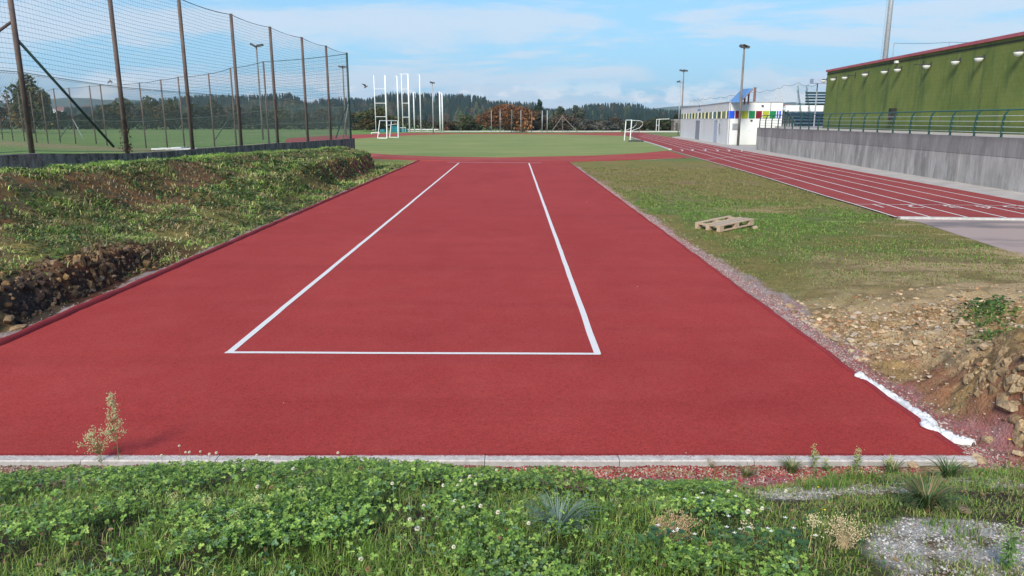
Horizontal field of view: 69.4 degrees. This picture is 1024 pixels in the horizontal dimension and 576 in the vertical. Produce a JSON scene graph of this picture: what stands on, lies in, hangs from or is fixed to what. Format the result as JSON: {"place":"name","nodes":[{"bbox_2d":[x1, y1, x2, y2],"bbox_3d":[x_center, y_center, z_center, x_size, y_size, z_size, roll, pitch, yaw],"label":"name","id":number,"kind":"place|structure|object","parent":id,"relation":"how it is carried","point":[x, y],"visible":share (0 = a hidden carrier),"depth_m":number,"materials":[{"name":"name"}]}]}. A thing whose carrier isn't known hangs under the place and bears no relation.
{"place":"outdoors","nodes":[
{"label":"outdoors","id":0,"kind":"place"},
{"bbox_2d":[1,180,367,335],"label":"gravel","id":1,"kind":"structure","parent":0,"point":[147,273],"depth_m":11.47,"materials":[{"name":"gravel"}]},
{"bbox_2d":[0,146,408,317],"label":"bank grass","id":2,"kind":"structure","parent":0,"point":[143,215],"depth_m":17.58,"materials":[{"name":"plant"}]},
{"bbox_2d":[0,98,823,117],"bbox_3d":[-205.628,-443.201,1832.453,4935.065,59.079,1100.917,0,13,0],"label":"distant hills","id":3,"kind":"structure","parent":0,"point":[98,102],"depth_m":1799.76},
{"bbox_2d":[248,105,624,121],"bbox_3d":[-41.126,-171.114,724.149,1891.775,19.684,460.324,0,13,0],"label":"hills","id":4,"kind":"structure","parent":0,"point":[461,110],"depth_m":687.95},
{"bbox_2d":[64,92,823,123],"bbox_3d":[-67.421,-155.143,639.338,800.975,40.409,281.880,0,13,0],"label":"pine forest","id":5,"kind":"object","parent":4,"relation":"on","point":[454,105],"visible":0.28,"depth_m":698.00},
{"bbox_2d":[285,133,690,161],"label":"curved track","id":6,"kind":"structure","parent":0,"point":[653,155],"depth_m":51.22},
{"bbox_2d":[0,124,1023,575],"bbox_3d":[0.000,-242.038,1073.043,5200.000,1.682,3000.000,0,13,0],"label":"ground","id":7,"kind":"structure","parent":0,"point":[946,376],"depth_m":10.33,"materials":[{"name":"plant"}]},
{"bbox_2d":[0,89,14,128],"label":"oak tree","id":8,"kind":"object","parent":7,"relation":"on","point":[2,109],"visible":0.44,"depth_m":149.88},
{"bbox_2d":[9,324,26,331],"bbox_3d":[-6.067,0.486,9.082,0.181,0.055,0.135,-8,15,-32],"label":"stone","id":9,"kind":"object","parent":7,"relation":"on","point":[18,327],"visible":0.94,"depth_m":9.05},
{"bbox_2d":[0,153,44,170],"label":"stepped wall","id":10,"kind":"structure","parent":7,"relation":"on","point":[31,160],"depth_m":17.34,"materials":[{"name":"concrete"}]},
{"bbox_2d":[0,74,55,133],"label":"oak tree","id":11,"kind":"object","parent":7,"relation":"on","point":[13,109],"visible":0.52,"depth_m":138.02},
{"bbox_2d":[52,110,74,128],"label":"hedge tree","id":12,"kind":"object","parent":7,"relation":"on","point":[62,114],"visible":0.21,"depth_m":211.15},
{"bbox_2d":[0,244,157,317],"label":"rock face","id":13,"kind":"object","parent":7,"relation":"on","point":[37,303],"visible":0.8,"depth_m":10.41},
{"bbox_2d":[0,242,169,324],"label":"rubble","id":14,"kind":"object","parent":7,"relation":"on","point":[47,262],"visible":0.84,"depth_m":10.85,"materials":[{"name":"stone"}]},
{"bbox_2d":[84,109,118,127],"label":"hedge tree","id":15,"kind":"object","parent":7,"relation":"on","point":[105,115],"visible":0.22,"depth_m":202.91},
{"bbox_2d":[96,98,146,128],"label":"hedge tree","id":16,"kind":"object","parent":7,"relation":"on","point":[116,105],"visible":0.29,"depth_m":210.17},
{"bbox_2d":[136,95,161,128],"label":"hedge tree","id":17,"kind":"object","parent":7,"relation":"on","point":[148,107],"visible":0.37,"depth_m":217.56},
{"bbox_2d":[152,99,182,128],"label":"hedge tree","id":18,"kind":"object","parent":7,"relation":"on","point":[169,113],"visible":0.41,"depth_m":202.41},
{"bbox_2d":[0,54,348,147],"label":"sports net fence","id":19,"kind":"object","parent":7,"relation":"on","point":[160,82],"visible":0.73,"depth_m":58.99,"materials":[{"name":"metal"}]},
{"bbox_2d":[166,489,184,517],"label":"yellow weed","id":20,"kind":"object","parent":7,"relation":"on","point":[177,496],"visible":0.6,"depth_m":3.62,"materials":[{"name":"green plant"}]},
{"bbox_2d":[0,116,359,129],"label":"hedge","id":21,"kind":"object","parent":7,"relation":"on","point":[354,120],"visible":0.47,"depth_m":198.27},
{"bbox_2d":[43,138,354,166],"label":"wall","id":22,"kind":"structure","parent":7,"relation":"on","point":[63,158],"depth_m":25.73,"materials":[{"name":"concrete"}]},
{"bbox_2d":[0,0,351,152],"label":"sports net fence","id":23,"kind":"object","parent":22,"relation":"on","point":[17,42],"visible":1,"depth_m":25.14,"materials":[{"name":"metal"}]},
{"bbox_2d":[119,120,133,151],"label":"dead creeper","id":24,"kind":"object","parent":23,"relation":"attached to","point":[130,147],"visible":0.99,"depth_m":22.36,"materials":[{"name":"brown plant"}]},
{"bbox_2d":[182,103,215,128],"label":"hedge tree","id":25,"kind":"object","parent":7,"relation":"on","point":[199,112],"visible":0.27,"depth_m":210.95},
{"bbox_2d":[0,147,401,305],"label":"bank weeds","id":26,"kind":"object","parent":7,"relation":"on","point":[214,186],"visible":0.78,"depth_m":19.38,"materials":[{"name":"green plant"}]},
{"bbox_2d":[0,160,419,345],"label":"rubber edging","id":27,"kind":"object","parent":7,"relation":"on","point":[52,319],"visible":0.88,"depth_m":11.52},
{"bbox_2d":[200,495,220,528],"bbox_3d":[-1.404,1.046,3.439,0.096,0.182,0.090,-11,17,-39],"label":"yellow weed","id":28,"kind":"object","parent":7,"relation":"on","point":[210,500],"visible":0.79,"depth_m":3.42,"materials":[{"name":"green plant"}]},
{"bbox_2d":[204,100,224,128],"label":"hedge tree","id":29,"kind":"object","parent":7,"relation":"on","point":[216,110],"visible":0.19,"depth_m":218.82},
{"bbox_2d":[217,104,251,128],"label":"hedge tree","id":30,"kind":"object","parent":7,"relation":"on","point":[228,115],"visible":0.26,"depth_m":203.38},
{"bbox_2d":[0,463,486,491],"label":"gravel","id":31,"kind":"structure","parent":7,"relation":"on","point":[10,469],"depth_m":5.43,"materials":[{"name":"gravel"}]},
{"bbox_2d":[250,43,263,139],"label":"floodlight pole","id":32,"kind":"object","parent":7,"relation":"on","point":[253,45],"visible":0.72,"depth_m":92.89,"materials":[{"name":"metal"}]},
{"bbox_2d":[248,492,267,521],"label":"yellow weed","id":33,"kind":"object","parent":7,"relation":"on","point":[258,501],"visible":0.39,"depth_m":3.44,"materials":[{"name":"green plant"}]},
{"bbox_2d":[244,105,272,127],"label":"hedge tree","id":34,"kind":"object","parent":7,"relation":"on","point":[263,113],"visible":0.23,"depth_m":210.66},
{"bbox_2d":[265,107,293,128],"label":"hedge tree","id":35,"kind":"object","parent":7,"relation":"on","point":[282,114],"visible":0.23,"depth_m":218.77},
{"bbox_2d":[287,110,311,128],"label":"hedge tree","id":36,"kind":"object","parent":7,"relation":"on","point":[300,117],"visible":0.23,"depth_m":203.06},
{"bbox_2d":[311,108,332,128],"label":"hedge tree","id":37,"kind":"object","parent":7,"relation":"on","point":[320,112],"visible":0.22,"depth_m":210.53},
{"bbox_2d":[331,105,361,122],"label":"hedge tree","id":38,"kind":"object","parent":7,"relation":"on","point":[353,114],"visible":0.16,"depth_m":218.59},
{"bbox_2d":[355,107,400,130],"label":"oak tree","id":39,"kind":"object","parent":7,"relation":"on","point":[367,122],"visible":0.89,"depth_m":166.34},
{"bbox_2d":[373,75,387,131],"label":"white ladder frame","id":40,"kind":"object","parent":7,"relation":"on","point":[385,102],"visible":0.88,"depth_m":151.11,"materials":[{"name":"metal"}]},
{"bbox_2d":[400,74,409,131],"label":"white ladder frame","id":41,"kind":"object","parent":7,"relation":"on","point":[408,99],"visible":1,"depth_m":151.14,"materials":[{"name":"metal"}]},
{"bbox_2d":[0,455,832,575],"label":"clover","id":42,"kind":"object","parent":7,"relation":"on","point":[423,469],"visible":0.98,"depth_m":3.48,"materials":[{"name":"green plant"}]},
{"bbox_2d":[435,121,454,130],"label":"autumn bush","id":43,"kind":"object","parent":7,"relation":"on","point":[447,125],"visible":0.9,"depth_m":170.23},
{"bbox_2d":[449,114,482,130],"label":"green bush","id":44,"kind":"object","parent":7,"relation":"on","point":[467,123],"visible":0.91,"depth_m":174.09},
{"bbox_2d":[0,161,961,453],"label":"runway","id":45,"kind":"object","parent":7,"relation":"on","point":[696,357],"visible":0.84,"depth_m":8.08,"materials":[{"name":"rubber"}]},
{"bbox_2d":[225,162,600,354],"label":"runway cross lines","id":46,"kind":"object","parent":45,"relation":"on","point":[411,352],"visible":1,"depth_m":8.00,"materials":[{"name":"paint"}]},
{"bbox_2d":[228,163,600,353],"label":"runway side lines","id":47,"kind":"object","parent":45,"relation":"on","point":[592,340],"visible":1,"depth_m":11.17,"materials":[{"name":"paint"}]},
{"bbox_2d":[0,454,976,466],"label":"concrete kerb","id":48,"kind":"structure","parent":7,"relation":"on","point":[583,460],"depth_m":5.50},
{"bbox_2d":[76,425,115,462],"bbox_3d":[-3.066,1.161,5.449,0.274,0.326,0.263,0,13,0],"label":"fleabane","id":49,"kind":"object","parent":48,"relation":"on","point":[99,451],"visible":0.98,"depth_m":5.44,"materials":[{"name":"beige plant"}]},
{"bbox_2d":[101,392,126,459],"bbox_3d":[-2.927,1.034,5.438,0.192,0.576,0.127,0,13,0],"label":"fleabane","id":50,"kind":"object","parent":48,"relation":"on","point":[108,432],"visible":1,"depth_m":5.42,"materials":[{"name":"green plant"}]},
{"bbox_2d":[474,104,536,131],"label":"beech tree","id":51,"kind":"object","parent":7,"relation":"on","point":[522,117],"visible":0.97,"depth_m":163.21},
{"bbox_2d":[0,459,1023,575],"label":"lawn grass","id":52,"kind":"structure","parent":7,"relation":"on","point":[64,552],"depth_m":3.54,"materials":[{"name":"plant"}]},
{"bbox_2d":[0,462,1023,575],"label":"creeping weeds","id":53,"kind":"object","parent":7,"relation":"on","point":[38,565],"visible":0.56,"depth_m":3.59,"materials":[{"name":"green plant"}]},
{"bbox_2d":[348,118,679,130],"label":"hedge","id":54,"kind":"object","parent":7,"relation":"on","point":[426,124],"visible":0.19,"depth_m":184.51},
{"bbox_2d":[408,131,620,131],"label":"kerb","id":55,"kind":"structure","parent":7,"relation":"on","point":[517,131],"depth_m":162.44,"materials":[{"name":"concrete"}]},
{"bbox_2d":[534,99,545,116],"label":"pine tree","id":56,"kind":"object","parent":7,"relation":"on","point":[538,106],"visible":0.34,"depth_m":238.04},
{"bbox_2d":[527,109,553,130],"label":"bare tree","id":57,"kind":"object","parent":7,"relation":"on","point":[537,124],"visible":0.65,"depth_m":170.32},
{"bbox_2d":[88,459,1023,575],"bbox_3d":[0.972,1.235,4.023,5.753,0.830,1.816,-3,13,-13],"label":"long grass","id":58,"kind":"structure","parent":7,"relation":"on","point":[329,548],"depth_m":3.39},
{"bbox_2d":[518,486,608,536],"bbox_3d":[0.229,1.075,3.494,0.424,0.182,0.438,-5,14,-19],"label":"grass tuft","id":59,"kind":"object","parent":7,"relation":"on","point":[560,514],"visible":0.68,"depth_m":3.50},
{"bbox_2d":[548,113,583,130],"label":"pale bare tree","id":60,"kind":"object","parent":7,"relation":"on","point":[567,126],"visible":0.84,"depth_m":176.10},
{"bbox_2d":[570,105,585,126],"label":"tall green tree","id":61,"kind":"object","parent":7,"relation":"on","point":[577,113],"visible":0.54,"depth_m":262.61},
{"bbox_2d":[219,464,952,493],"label":"gravel","id":62,"kind":"structure","parent":7,"relation":"on","point":[762,471],"depth_m":5.39,"materials":[{"name":"gravel"}]},
{"bbox_2d":[876,457,911,474],"bbox_3d":[2.760,1.301,5.353,0.280,0.093,0.282,0,13,0],"label":"grass tuft","id":63,"kind":"object","parent":62,"relation":"on","point":[893,468],"visible":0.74,"depth_m":5.36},
{"bbox_2d":[573,119,604,130],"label":"grey willow bush","id":64,"kind":"object","parent":7,"relation":"on","point":[585,124],"visible":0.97,"depth_m":178.51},
{"bbox_2d":[592,120,624,130],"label":"grey willow bush","id":65,"kind":"object","parent":7,"relation":"on","point":[608,126],"visible":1,"depth_m":174.87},
{"bbox_2d":[622,121,647,130],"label":"dark bush","id":66,"kind":"object","parent":7,"relation":"on","point":[639,125],"visible":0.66,"depth_m":175.80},
{"bbox_2d":[645,117,670,130],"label":"dark tree","id":67,"kind":"object","parent":7,"relation":"on","point":[663,124],"visible":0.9,"depth_m":178.40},
{"bbox_2d":[637,522,700,561],"bbox_3d":[0.664,1.100,3.171,0.248,0.187,0.185,0,13,0],"label":"nightshade","id":68,"kind":"object","parent":7,"relation":"on","point":[654,529],"visible":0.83,"depth_m":3.17,"materials":[{"name":"green plant"}]},
{"bbox_2d":[648,504,701,548],"bbox_3d":[0.734,1.098,3.368,0.211,0.181,0.186,11,17,40],"label":"dead weed","id":69,"kind":"object","parent":7,"relation":"on","point":[662,525],"visible":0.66,"depth_m":3.36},
{"bbox_2d":[671,120,680,130],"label":"concrete hut","id":70,"kind":"object","parent":7,"relation":"on","point":[674,125],"visible":0.45,"depth_m":174.84,"materials":[{"name":"concrete"}]},
{"bbox_2d":[680,492,736,524],"bbox_3d":[0.963,1.112,3.678,0.278,0.178,0.150,-6,14,-24],"label":"nightshade","id":71,"kind":"object","parent":7,"relation":"on","point":[701,508],"visible":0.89,"depth_m":3.69,"materials":[{"name":"green plant"}]},
{"bbox_2d":[695,216,753,231],"bbox_3d":[5.023,-1.524,17.474,1.218,0.218,0.740,-9,16,-34],"label":"pallet","id":72,"kind":"object","parent":7,"relation":"on","point":[720,225],"visible":1,"depth_m":17.36,"materials":[{"name":"brown wood"}]},
{"bbox_2d":[680,102,782,144],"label":"changing room building","id":73,"kind":"structure","parent":7,"relation":"on","point":[716,122],"depth_m":76.72,"materials":[{"name":"paint"}]},
{"bbox_2d":[695,120,700,139],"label":"door","id":74,"kind":"structure","parent":73,"relation":"in","point":[697,126],"depth_m":95.97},
{"bbox_2d":[713,120,717,142],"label":"door","id":75,"kind":"structure","parent":73,"relation":"in","point":[715,132],"depth_m":83.06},
{"bbox_2d":[730,88,752,104],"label":"solar panel","id":76,"kind":"object","parent":73,"relation":"on","point":[736,97],"visible":0.94,"depth_m":74.55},
{"bbox_2d":[705,515,767,561],"bbox_3d":[0.973,1.100,3.188,0.215,0.182,0.178,-7,15,-29],"label":"nightshade","id":77,"kind":"object","parent":7,"relation":"on","point":[736,535],"visible":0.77,"depth_m":3.17,"materials":[{"name":"green plant"}]},
{"bbox_2d":[729,462,760,477],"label":"grass tuft","id":78,"kind":"object","parent":7,"relation":"on","point":[744,472],"visible":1,"depth_m":5.31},
{"bbox_2d":[689,82,815,121],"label":"ball stop net","id":79,"kind":"object","parent":7,"relation":"on","point":[701,101],"visible":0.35,"depth_m":98.86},
{"bbox_2d":[568,161,967,453],"bbox_3d":[3.408,-3.260,25.656,0.103,0.140,41.153,0,13,0],"label":"rubber edging","id":80,"kind":"object","parent":7,"relation":"on","point":[937,434],"visible":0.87,"depth_m":8.11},
{"bbox_2d":[754,516,817,562],"bbox_3d":[1.163,1.106,3.145,0.244,0.172,0.185,-6,14,-26],"label":"nightshade","id":81,"kind":"object","parent":7,"relation":"on","point":[787,533],"visible":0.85,"depth_m":3.14,"materials":[{"name":"green plant"}]},
{"bbox_2d":[778,454,807,473],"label":"grass tuft","id":82,"kind":"object","parent":7,"relation":"on","point":[791,467],"visible":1,"depth_m":5.38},
{"bbox_2d":[597,181,1023,468],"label":"gravel","id":83,"kind":"structure","parent":7,"relation":"on","point":[816,339],"depth_m":8.23,"materials":[{"name":"gravel"}]},
{"bbox_2d":[971,452,987,463],"bbox_3d":[3.522,1.291,5.548,0.123,0.079,0.119,-6,14,-25],"label":"stone","id":84,"kind":"object","parent":83,"relation":"on","point":[980,459],"visible":0.84,"depth_m":5.54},
{"bbox_2d":[803,512,823,547],"bbox_3d":[1.335,1.084,3.276,0.092,0.197,0.084,5,14,21],"label":"dry weed","id":85,"kind":"object","parent":7,"relation":"on","point":[813,522],"visible":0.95,"depth_m":3.27,"materials":[{"name":"beige plant"}]},
{"bbox_2d":[809,443,819,475],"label":"kerb weed","id":86,"kind":"object","parent":7,"relation":"on","point":[813,455],"visible":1,"depth_m":5.30,"materials":[{"name":"green plant"}]},
{"bbox_2d":[824,512,875,549],"bbox_3d":[1.498,1.097,3.305,0.158,0.171,0.210,-8,15,-31],"label":"dead weed","id":87,"kind":"object","parent":7,"relation":"on","point":[844,541],"visible":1,"depth_m":3.32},
{"bbox_2d":[852,446,864,471],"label":"kerb weed","id":88,"kind":"object","parent":7,"relation":"on","point":[857,459],"visible":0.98,"depth_m":5.34,"materials":[{"name":"green plant"}]},
{"bbox_2d":[742,475,1023,575],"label":"gravel","id":89,"kind":"structure","parent":7,"relation":"on","point":[917,533],"depth_m":3.42,"materials":[{"name":"gravel"}]},
{"bbox_2d":[880,0,893,58],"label":"tall mast","id":90,"kind":"object","parent":7,"relation":"on","point":[889,10],"visible":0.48,"depth_m":94.06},
{"bbox_2d":[756,128,1023,192],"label":"retaining wall","id":91,"kind":"structure","parent":7,"relation":"on","point":[995,162],"depth_m":33.77,"materials":[{"name":"concrete"}]},
{"bbox_2d":[758,109,1023,136],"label":"terrace railing","id":92,"kind":"object","parent":91,"relation":"on","point":[974,131],"visible":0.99,"depth_m":34.73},
{"bbox_2d":[777,282,1023,463],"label":"rubble","id":93,"kind":"object","parent":7,"relation":"on","point":[883,318],"visible":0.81,"depth_m":8.73,"materials":[{"name":"stone"}]},
{"bbox_2d":[854,371,975,445],"bbox_3d":[3.447,1.027,6.543,0.296,0.099,1.569,-1,13,-6],"label":"cloth strip","id":94,"kind":"object","parent":7,"relation":"on","point":[928,422],"visible":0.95,"depth_m":6.22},
{"bbox_2d":[809,309,1023,466],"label":"slope straw","id":95,"kind":"object","parent":7,"relation":"on","point":[939,326],"visible":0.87,"depth_m":7.51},
{"bbox_2d":[881,465,975,521],"bbox_3d":[2.170,1.090,3.872,0.508,0.161,0.498,0,13,0],"label":"grass tuft","id":96,"kind":"object","parent":7,"relation":"on","point":[929,496],"visible":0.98,"depth_m":3.87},
{"bbox_2d":[923,452,977,478],"bbox_3d":[2.908,1.203,4.910,0.360,0.122,0.351,0,13,0],"label":"grass tuft","id":97,"kind":"object","parent":7,"relation":"on","point":[950,471],"visible":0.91,"depth_m":4.91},
{"bbox_2d":[898,216,1023,220],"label":"track end kerb","id":98,"kind":"structure","parent":7,"relation":"on","point":[954,218],"depth_m":18.94,"materials":[{"name":"concrete"}]},
{"bbox_2d":[899,219,1023,254],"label":"asphalt yard","id":99,"kind":"structure","parent":7,"relation":"on","point":[1007,235],"depth_m":17.05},
{"bbox_2d":[978,342,990,350],"bbox_3d":[4.431,0.550,6.934,0.096,0.102,0.164,10,16,37],"label":"stone","id":100,"kind":"object","parent":7,"relation":"on","point":[983,346],"visible":0.94,"depth_m":6.88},
{"bbox_2d":[950,294,1023,341],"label":"slope weeds","id":101,"kind":"object","parent":7,"relation":"on","point":[997,300],"visible":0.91,"depth_m":8.28,"materials":[{"name":"green plant"}]},
{"bbox_2d":[956,338,1023,446],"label":"rock face","id":102,"kind":"object","parent":7,"relation":"on","point":[1014,382],"visible":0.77,"depth_m":6.04},
{"bbox_2d":[995,400,1017,412],"bbox_3d":[3.915,0.933,5.818,0.181,0.118,0.216,7,14,27],"label":"stone","id":103,"kind":"object","parent":7,"relation":"on","point":[1006,406],"visible":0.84,"depth_m":5.77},
{"bbox_2d":[994,520,1023,568],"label":"corner weed","id":104,"kind":"object","parent":7,"relation":"on","point":[1013,549],"visible":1,"depth_m":3.05,"materials":[{"name":"green plant"}]},
{"bbox_2d":[0,0,1023,109],"label":"sky","id":105,"kind":"structure","parent":0,"point":[565,53],"materials":[{"name":"blue"}]},
{"bbox_2d":[355,134,670,156],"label":"infield lawn","id":106,"kind":"structure","parent":0,"point":[490,145],"depth_m":73.19,"materials":[{"name":"green plant"}]},
{"bbox_2d":[377,120,398,137],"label":"goal","id":107,"kind":"object","parent":106,"relation":"on","point":[390,128],"visible":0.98,"depth_m":103.06,"materials":[{"name":"white metal"}]},
{"bbox_2d":[624,120,642,139],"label":"field goal","id":108,"kind":"object","parent":106,"relation":"on","point":[635,126],"visible":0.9,"depth_m":88.05,"materials":[{"name":"white metal"}]},
{"bbox_2d":[583,167,1023,342],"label":"field grass","id":109,"kind":"structure","parent":0,"point":[781,227],"depth_m":16.67,"materials":[{"name":"plant"}]},
{"bbox_2d":[618,132,1023,218],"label":"running track","id":110,"kind":"structure","parent":0,"point":[866,195],"depth_m":28.16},
{"bbox_2d":[641,134,1023,217],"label":"lane lines","id":111,"kind":"object","parent":110,"relation":"on","point":[849,187],"visible":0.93,"depth_m":27.29,"materials":[{"name":"paint"}]},
{"bbox_2d":[672,136,1023,200],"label":"paving","id":112,"kind":"structure","parent":0,"point":[1013,195],"depth_m":33.85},
{"bbox_2d":[736,44,749,145],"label":"floodlight pole","id":113,"kind":"object","parent":112,"relation":"on","point":[743,46],"visible":0.9,"depth_m":72.16,"materials":[{"name":"metal"}]},
{"bbox_2d":[775,124,1023,137],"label":"terrace","id":114,"kind":"structure","parent":0,"point":[933,133],"depth_m":38.57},
{"bbox_2d":[781,86,825,125],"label":"grandstand","id":115,"kind":"object","parent":114,"relation":"on","point":[807,106],"visible":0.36,"depth_m":76.83,"materials":[{"name":"white metal"}]},
{"bbox_2d":[810,79,826,126],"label":"canopy","id":116,"kind":"object","parent":114,"relation":"on","point":[815,81],"visible":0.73,"depth_m":70.63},
{"bbox_2d":[822,31,1023,134],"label":"green building","id":117,"kind":"structure","parent":114,"relation":"on","point":[994,79],"depth_m":40.01,"materials":[{"name":"paint"}]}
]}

